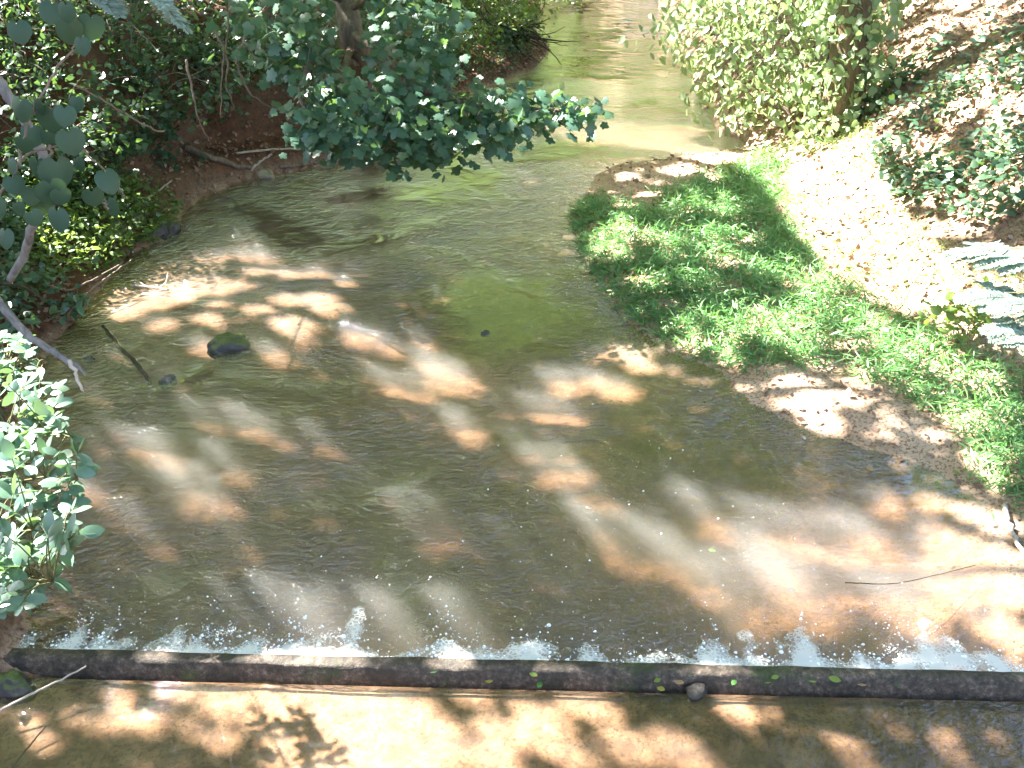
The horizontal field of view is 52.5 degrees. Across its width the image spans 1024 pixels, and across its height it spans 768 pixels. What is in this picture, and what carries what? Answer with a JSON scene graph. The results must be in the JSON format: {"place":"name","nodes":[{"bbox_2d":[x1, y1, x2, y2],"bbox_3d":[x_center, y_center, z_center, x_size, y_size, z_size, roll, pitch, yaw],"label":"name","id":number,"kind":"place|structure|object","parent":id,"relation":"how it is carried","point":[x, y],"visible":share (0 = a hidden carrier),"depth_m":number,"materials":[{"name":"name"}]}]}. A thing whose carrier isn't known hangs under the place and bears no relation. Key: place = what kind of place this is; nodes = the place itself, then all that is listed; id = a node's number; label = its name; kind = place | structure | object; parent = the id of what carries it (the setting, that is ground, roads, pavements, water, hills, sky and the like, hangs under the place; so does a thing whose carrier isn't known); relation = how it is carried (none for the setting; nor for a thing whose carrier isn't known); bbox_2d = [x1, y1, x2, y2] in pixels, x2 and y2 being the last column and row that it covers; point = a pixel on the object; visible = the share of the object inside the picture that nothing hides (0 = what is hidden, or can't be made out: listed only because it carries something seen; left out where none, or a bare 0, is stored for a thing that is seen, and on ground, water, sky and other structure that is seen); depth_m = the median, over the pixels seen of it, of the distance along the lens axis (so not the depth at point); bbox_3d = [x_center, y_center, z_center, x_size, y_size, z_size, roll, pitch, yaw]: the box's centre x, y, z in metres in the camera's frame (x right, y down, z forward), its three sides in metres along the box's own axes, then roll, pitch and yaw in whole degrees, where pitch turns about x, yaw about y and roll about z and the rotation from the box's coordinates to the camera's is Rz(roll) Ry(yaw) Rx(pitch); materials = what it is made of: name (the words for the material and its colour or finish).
{"place":"outdoors","nodes":[
{"label":"outdoors","id":0,"kind":"place"},
{"bbox_2d":[163,0,745,240],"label":"water","id":1,"kind":"structure","parent":0,"point":[640,88],"depth_m":16.16,"materials":[{"name":"green liquid"}]},
{"bbox_2d":[82,355,95,363],"bbox_3d":[-4.099,-0.235,10.057,0.144,0.062,0.108,13,30,22],"label":"stone","id":2,"kind":"object","parent":1,"relation":"in","point":[88,359],"visible":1,"depth_m":10.03,"materials":[{"name":"grey stone"}]},
{"bbox_2d":[101,325,151,386],"bbox_3d":[-3.780,-0.297,10.166,0.064,0.071,1.539,-18,33,-30],"label":"sunken stick","id":3,"kind":"object","parent":1,"relation":"in","point":[130,357],"visible":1,"depth_m":10.06,"materials":[{"name":"brown wood"}]},
{"bbox_2d":[130,273,167,290],"bbox_3d":[-4.011,-1.155,11.580,0.480,0.152,0.185,8,29,15],"label":"driftwood","id":4,"kind":"object","parent":1,"relation":"on","point":[146,286],"visible":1,"depth_m":11.55,"materials":[{"name":"brown wood"}]},
{"bbox_2d":[158,374,176,389],"bbox_3d":[-3.210,-0.026,9.671,0.173,0.090,0.241,-6,29,-12],"label":"stone","id":5,"kind":"object","parent":1,"relation":"in","point":[165,382],"visible":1,"depth_m":9.62,"materials":[{"name":"grey stone"}]},
{"bbox_2d":[480,330,490,336],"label":"stone","id":6,"kind":"object","parent":1,"relation":"in","point":[485,333],"visible":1,"depth_m":10.53,"materials":[{"name":"grey stone"}]},
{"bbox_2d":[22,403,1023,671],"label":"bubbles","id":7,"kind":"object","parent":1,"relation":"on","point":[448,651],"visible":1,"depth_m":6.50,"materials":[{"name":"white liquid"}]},
{"bbox_2d":[57,610,1018,671],"bbox_3d":[0.241,1.586,6.589,7.600,0.007,0.505,1,28,2],"label":"foam","id":8,"kind":"object","parent":1,"relation":"on","point":[802,658],"visible":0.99,"depth_m":6.41,"materials":[{"name":"white"}]},
{"bbox_2d":[845,565,974,583],"bbox_3d":[2.745,1.319,7.096,0.977,0.012,0.079,-5,28,-10],"label":"fallen stick","id":9,"kind":"object","parent":1,"relation":"on","point":[907,581],"visible":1,"depth_m":7.05,"materials":[{"name":"brown wood"}]},
{"bbox_2d":[1002,502,1023,559],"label":"fallen stick","id":10,"kind":"object","parent":1,"relation":"on","point":[1011,526],"visible":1,"depth_m":7.53,"materials":[{"name":"grey wood"}]},
{"bbox_2d":[0,0,1023,767],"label":"ground","id":11,"kind":"structure","parent":0,"point":[378,446],"depth_m":8.54,"materials":[{"name":"soil"}]},
{"bbox_2d":[0,670,36,705],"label":"stone","id":12,"kind":"object","parent":11,"relation":"on","point":[15,685],"visible":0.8,"depth_m":6.24,"materials":[{"name":"stone"}]},
{"bbox_2d":[0,286,40,331],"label":"leafy plant","id":13,"kind":"object","parent":11,"relation":"on","point":[32,319],"visible":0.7,"depth_m":10.08,"materials":[{"name":"green plant"}]},
{"bbox_2d":[0,76,47,282],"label":"grey stem","id":14,"kind":"object","parent":11,"relation":"on","point":[7,94],"visible":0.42,"depth_m":4.12,"materials":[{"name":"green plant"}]},
{"bbox_2d":[0,297,85,391],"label":"dead branch","id":15,"kind":"object","parent":14,"relation":"attached to","point":[7,312],"visible":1,"depth_m":4.16,"materials":[{"name":"grey wood"}]},
{"bbox_2d":[0,0,125,249],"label":"grape vine","id":16,"kind":"object","parent":14,"relation":"attached to","point":[47,194],"visible":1,"depth_m":3.57,"materials":[{"name":"green plant"}]},
{"bbox_2d":[12,726,45,767],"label":"fallen stick","id":17,"kind":"object","parent":11,"relation":"on","point":[19,758],"visible":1,"depth_m":5.91,"materials":[{"name":"brown wood"}]},
{"bbox_2d":[0,0,94,156],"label":"bank shrub","id":18,"kind":"object","parent":11,"relation":"on","point":[40,81],"visible":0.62,"depth_m":12.44,"materials":[{"name":"green plant"}]},
{"bbox_2d":[0,330,105,619],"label":"leafy shrub","id":19,"kind":"object","parent":11,"relation":"on","point":[20,590],"visible":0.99,"depth_m":4.61,"materials":[{"name":"green plant"}]},
{"bbox_2d":[10,264,118,290],"bbox_3d":[-4.690,-1.199,10.876,1.258,0.415,0.251,-24,36,-38],"label":"fallen stick","id":20,"kind":"object","parent":11,"relation":"on","point":[84,283],"visible":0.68,"depth_m":11.03,"materials":[{"name":"brown wood"}]},
{"bbox_2d":[0,50,147,218],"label":"bank shrub","id":21,"kind":"object","parent":11,"relation":"on","point":[89,133],"visible":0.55,"depth_m":12.18,"materials":[{"name":"green plant"}]},
{"bbox_2d":[15,156,183,277],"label":"weeds","id":22,"kind":"object","parent":11,"relation":"on","point":[102,245],"visible":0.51,"depth_m":12.16,"materials":[{"name":"green plant"}]},
{"bbox_2d":[104,219,127,241],"bbox_3d":[-4.809,-1.866,12.594,0.297,0.249,0.386,6,29,11],"label":"stone","id":23,"kind":"object","parent":11,"relation":"on","point":[115,223],"visible":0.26,"depth_m":12.52,"materials":[{"name":"grey stone"}]},
{"bbox_2d":[74,84,164,132],"bbox_3d":[-3.942,-2.788,10.545,0.115,0.626,0.881,25,37,38],"label":"hanging vine","id":24,"kind":"object","parent":11,"relation":"on","point":[96,96],"visible":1,"depth_m":10.48,"materials":[{"name":"brown plant"}]},
{"bbox_2d":[105,128,147,164],"bbox_3d":[-5.050,-3.025,13.446,0.586,0.410,0.933,16,32,27],"label":"leafy plant","id":25,"kind":"object","parent":11,"relation":"on","point":[131,147],"visible":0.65,"depth_m":13.45,"materials":[{"name":"green plant"}]},
{"bbox_2d":[130,211,145,225],"bbox_3d":[-4.658,-2.053,12.888,0.211,0.173,0.287,-21,35,-34],"label":"stone","id":26,"kind":"object","parent":11,"relation":"on","point":[135,216],"visible":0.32,"depth_m":12.80,"materials":[{"name":"grey stone"}]},
{"bbox_2d":[27,0,251,141],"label":"bank shrub","id":27,"kind":"object","parent":11,"relation":"on","point":[155,94],"visible":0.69,"depth_m":13.65,"materials":[{"name":"green plant"}]},
{"bbox_2d":[88,0,192,33],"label":"mimosa tree","id":28,"kind":"object","parent":11,"relation":"on","point":[164,9],"visible":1,"depth_m":3.14,"materials":[{"name":"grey plant"}]},
{"bbox_2d":[37,0,248,100],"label":"bank shrub","id":29,"kind":"object","parent":11,"relation":"on","point":[133,9],"visible":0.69,"depth_m":13.15,"materials":[{"name":"green plant"}]},
{"bbox_2d":[129,179,171,201],"bbox_3d":[-4.665,-2.497,13.477,0.106,0.080,0.992,8,29,15],"label":"fallen stick","id":30,"kind":"object","parent":11,"relation":"on","point":[162,187],"visible":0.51,"depth_m":13.62,"materials":[{"name":"brown wood"}]},
{"bbox_2d":[140,113,175,155],"bbox_3d":[-4.857,-3.392,13.974,0.646,0.533,0.980,0,28,0],"label":"leafy plant","id":31,"kind":"object","parent":11,"relation":"on","point":[152,138],"visible":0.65,"depth_m":13.88,"materials":[{"name":"green plant"}]},
{"bbox_2d":[147,217,180,238],"bbox_3d":[-4.488,-1.930,13.107,0.622,0.366,0.429,-13,31,-23],"label":"stone","id":32,"kind":"object","parent":11,"relation":"on","point":[162,229],"visible":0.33,"depth_m":13.01,"materials":[{"name":"grey stone"}]},
{"bbox_2d":[149,140,208,172],"bbox_3d":[-4.666,-3.124,14.253,0.986,0.484,0.532,-13,30,-22],"label":"leafy plant","id":33,"kind":"object","parent":11,"relation":"on","point":[170,154],"visible":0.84,"depth_m":14.16,"materials":[{"name":"green plant"}]},
{"bbox_2d":[138,0,269,126],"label":"bank shrub","id":34,"kind":"object","parent":11,"relation":"on","point":[193,38],"visible":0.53,"depth_m":14.19,"materials":[{"name":"green plant"}]},
{"bbox_2d":[207,332,252,360],"bbox_3d":[-2.798,-0.382,10.305,0.353,0.266,0.468,20,34,33],"label":"stone","id":35,"kind":"object","parent":11,"relation":"on","point":[228,346],"visible":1,"depth_m":10.18,"materials":[{"name":"grey stone"}]},
{"bbox_2d":[250,153,271,170],"bbox_3d":[-3.692,-3.259,15.266,0.053,0.196,0.411,24,36,38],"label":"fallen stick","id":36,"kind":"object","parent":11,"relation":"on","point":[258,163],"visible":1,"depth_m":15.23,"materials":[{"name":"brown wood"}]},
{"bbox_2d":[257,168,274,178],"bbox_3d":[-3.631,-3.085,15.309,0.313,0.223,0.206,2,28,4],"label":"stone","id":37,"kind":"object","parent":11,"relation":"on","point":[265,173],"visible":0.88,"depth_m":15.22,"materials":[{"name":"grey stone"}]},
{"bbox_2d":[236,148,300,153],"bbox_3d":[-3.075,-3.469,15.655,2.201,0.399,0.129,-16,32,-27],"label":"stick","id":38,"kind":"object","parent":11,"relation":"on","point":[252,151],"visible":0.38,"depth_m":15.26,"materials":[{"name":"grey wood"}]},
{"bbox_2d":[197,0,343,90],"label":"bank shrub","id":39,"kind":"object","parent":11,"relation":"on","point":[258,71],"visible":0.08,"depth_m":14.86,"materials":[{"name":"green plant"}]},
{"bbox_2d":[0,0,553,544],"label":"undergrowth","id":40,"kind":"object","parent":11,"relation":"on","point":[12,218],"visible":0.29,"depth_m":13.00,"materials":[{"name":"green plant"}]},
{"bbox_2d":[0,282,42,299],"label":"bank root","id":41,"kind":"object","parent":40,"relation":"on","point":[24,287],"visible":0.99,"depth_m":10.04,"materials":[{"name":"brown wood"}]},
{"bbox_2d":[279,160,318,168],"bbox_3d":[-3.190,-3.303,15.617,0.695,0.115,0.078,-22,35,-35],"label":"fallen log","id":42,"kind":"object","parent":11,"relation":"on","point":[281,166],"visible":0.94,"depth_m":15.59,"materials":[{"name":"brown wood"}]},
{"bbox_2d":[404,0,526,28],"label":"bank bush","id":43,"kind":"object","parent":11,"relation":"on","point":[464,4],"visible":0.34,"depth_m":22.14,"materials":[{"name":"green plant"}]},
{"bbox_2d":[438,1,537,69],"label":"bank bush","id":44,"kind":"object","parent":11,"relation":"on","point":[469,47],"visible":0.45,"depth_m":20.81,"materials":[{"name":"green plant"}]},
{"bbox_2d":[446,0,552,48],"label":"bank bush","id":45,"kind":"object","parent":11,"relation":"on","point":[520,13],"visible":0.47,"depth_m":22.41,"materials":[{"name":"green plant"}]},
{"bbox_2d":[0,0,1023,631],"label":"leaf litter","id":46,"kind":"object","parent":11,"relation":"on","point":[898,212],"visible":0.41,"depth_m":13.15,"materials":[{"name":"plant"}]},
{"bbox_2d":[47,292,94,325],"bbox_3d":[-4.559,-0.804,10.713,0.465,0.423,0.915,-14,31,-25],"label":"leafy plant","id":47,"kind":"object","parent":46,"relation":"on","point":[76,303],"visible":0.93,"depth_m":10.52,"materials":[{"name":"green plant"}]},
{"bbox_2d":[85,260,130,294],"bbox_3d":[-4.471,-1.126,11.316,0.076,0.150,0.965,9,29,17],"label":"fallen stick","id":48,"kind":"object","parent":46,"relation":"on","point":[92,288],"visible":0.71,"depth_m":11.37,"materials":[{"name":"brown wood"}]},
{"bbox_2d":[184,145,251,169],"bbox_3d":[-4.180,-3.220,14.848,0.928,0.489,0.242,-12,30,-22],"label":"fallen log","id":49,"kind":"object","parent":46,"relation":"on","point":[218,159],"visible":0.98,"depth_m":14.74,"materials":[{"name":"brown wood"}]},
{"bbox_2d":[192,0,614,182],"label":"leaning maple","id":50,"kind":"object","parent":46,"relation":"on","point":[370,123],"visible":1,"depth_m":10.60,"materials":[{"name":"green plant"}]},
{"bbox_2d":[185,60,209,140],"bbox_3d":[-3.276,-2.929,10.785,0.054,0.917,0.357,2,28,3],"label":"hanging vine","id":51,"kind":"object","parent":50,"relation":"hanging from","point":[189,76],"visible":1,"depth_m":10.70,"materials":[{"name":"brown plant"}]},
{"bbox_2d":[214,30,235,107],"bbox_3d":[-2.965,-3.257,10.773,0.087,0.863,0.376,-3,28,-5],"label":"hanging vine","id":52,"kind":"object","parent":50,"relation":"hanging from","point":[220,42],"visible":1,"depth_m":10.69,"materials":[{"name":"brown plant"}]},
{"bbox_2d":[220,0,230,117],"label":"hanging vine","id":53,"kind":"object","parent":50,"relation":"hanging from","point":[228,14],"visible":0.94,"depth_m":10.72,"materials":[{"name":"brown plant"}]},
{"bbox_2d":[235,57,292,115],"bbox_3d":[-2.623,-3.134,10.925,0.080,0.739,0.647,23,35,36],"label":"hanging vine","id":54,"kind":"object","parent":50,"relation":"hanging from","point":[241,75],"visible":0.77,"depth_m":10.77,"materials":[{"name":"brown plant"}]},
{"bbox_2d":[2,648,1023,701],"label":"concrete weir","id":55,"kind":"object","parent":11,"relation":"on","point":[634,680],"visible":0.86,"depth_m":6.32,"materials":[{"name":"grey concrete"}]},
{"bbox_2d":[0,665,85,711],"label":"fallen cane","id":56,"kind":"object","parent":55,"relation":"on","point":[28,695],"visible":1,"depth_m":6.12,"materials":[{"name":"brown wood"}]},
{"bbox_2d":[537,681,542,687],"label":"fallen leaf","id":57,"kind":"object","parent":55,"relation":"on","point":[539,684],"visible":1,"depth_m":6.29,"materials":[{"name":"green plant"}]},
{"bbox_2d":[673,680,683,683],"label":"fallen leaf","id":58,"kind":"object","parent":55,"relation":"on","point":[678,681],"visible":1,"depth_m":6.27,"materials":[{"name":"beige plant"}]},
{"bbox_2d":[829,675,840,681],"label":"fallen leaf","id":59,"kind":"object","parent":55,"relation":"on","point":[833,678],"visible":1,"depth_m":6.23,"materials":[{"name":"green plant"}]},
{"bbox_2d":[20,105,1023,648],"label":"pebbles","id":60,"kind":"object","parent":11,"relation":"on","point":[62,627],"visible":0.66,"depth_m":10.39,"materials":[{"name":"stone"}]},
{"bbox_2d":[480,0,578,65],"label":"grass tuft","id":61,"kind":"object","parent":11,"relation":"on","point":[531,36],"visible":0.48,"depth_m":22.61,"materials":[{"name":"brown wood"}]},
{"bbox_2d":[519,0,582,16],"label":"bank bush","id":62,"kind":"object","parent":11,"relation":"on","point":[550,1],"visible":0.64,"depth_m":28.80,"materials":[{"name":"green plant"}]},
{"bbox_2d":[618,0,924,145],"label":"overhanging bush","id":63,"kind":"object","parent":11,"relation":"on","point":[706,21],"visible":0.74,"depth_m":16.20,"materials":[{"name":"green plant"}]},
{"bbox_2d":[561,141,1023,521],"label":"grass","id":64,"kind":"structure","parent":11,"relation":"on","point":[760,193],"depth_m":10.78,"materials":[{"name":"green plant"}]},
{"bbox_2d":[757,0,907,151],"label":"creeper tree","id":65,"kind":"object","parent":11,"relation":"on","point":[850,63],"visible":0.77,"depth_m":14.63,"materials":[{"name":"green plant"}]},
{"bbox_2d":[871,58,902,90],"bbox_3d":[5.492,-4.554,15.284,0.586,0.579,0.694,17,33,29],"label":"sapling","id":66,"kind":"object","parent":11,"relation":"on","point":[879,85],"visible":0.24,"depth_m":15.16,"materials":[{"name":"green plant"}]},
{"bbox_2d":[752,111,1023,379],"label":"weeds","id":67,"kind":"object","parent":11,"relation":"on","point":[879,241],"visible":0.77,"depth_m":11.43,"materials":[{"name":"beige plant"}]},
{"bbox_2d":[844,4,1023,225],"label":"ground ivy","id":68,"kind":"object","parent":11,"relation":"on","point":[953,175],"visible":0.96,"depth_m":12.21,"materials":[{"name":"green plant"}]},
{"bbox_2d":[906,77,1001,132],"bbox_3d":[5.445,-3.472,12.867,1.120,0.731,0.734,0,28,0],"label":"sapling","id":69,"kind":"object","parent":11,"relation":"on","point":[949,97],"visible":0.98,"depth_m":12.85,"materials":[{"name":"green plant"}]},
{"bbox_2d":[915,276,1003,344],"bbox_3d":[4.158,-0.681,9.687,0.742,0.665,0.610,-14,31,-25],"label":"sapling","id":70,"kind":"object","parent":11,"relation":"on","point":[951,311],"visible":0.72,"depth_m":9.68,"materials":[{"name":"green plant"}]},
{"bbox_2d":[936,240,1023,354],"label":"mimosa tree","id":71,"kind":"object","parent":11,"relation":"on","point":[1006,299],"visible":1,"depth_m":3.95,"materials":[{"name":"grey plant"}]},
{"bbox_2d":[947,43,1015,71],"bbox_3d":[6.219,-4.390,13.989,0.134,0.099,2.199,-1,28,-1],"label":"fallen stick","id":72,"kind":"object","parent":11,"relation":"on","point":[966,57],"visible":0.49,"depth_m":14.15,"materials":[{"name":"brown wood"}]},
{"bbox_2d":[975,122,1023,172],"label":"sapling","id":73,"kind":"object","parent":11,"relation":"on","point":[1006,130],"visible":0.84,"depth_m":11.25,"materials":[{"name":"green plant"}]},
{"bbox_2d":[28,678,1023,707],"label":"water","id":74,"kind":"structure","parent":0,"point":[727,698],"depth_m":6.26,"materials":[{"name":"liquid"}]},
{"bbox_2d":[686,682,707,700],"bbox_3d":[1.117,1.841,6.276,0.138,0.068,0.190,5,28,10],"label":"stone","id":75,"kind":"object","parent":74,"relation":"in","point":[696,691],"visible":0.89,"depth_m":6.24,"materials":[{"name":"grey stone"}]}
]}

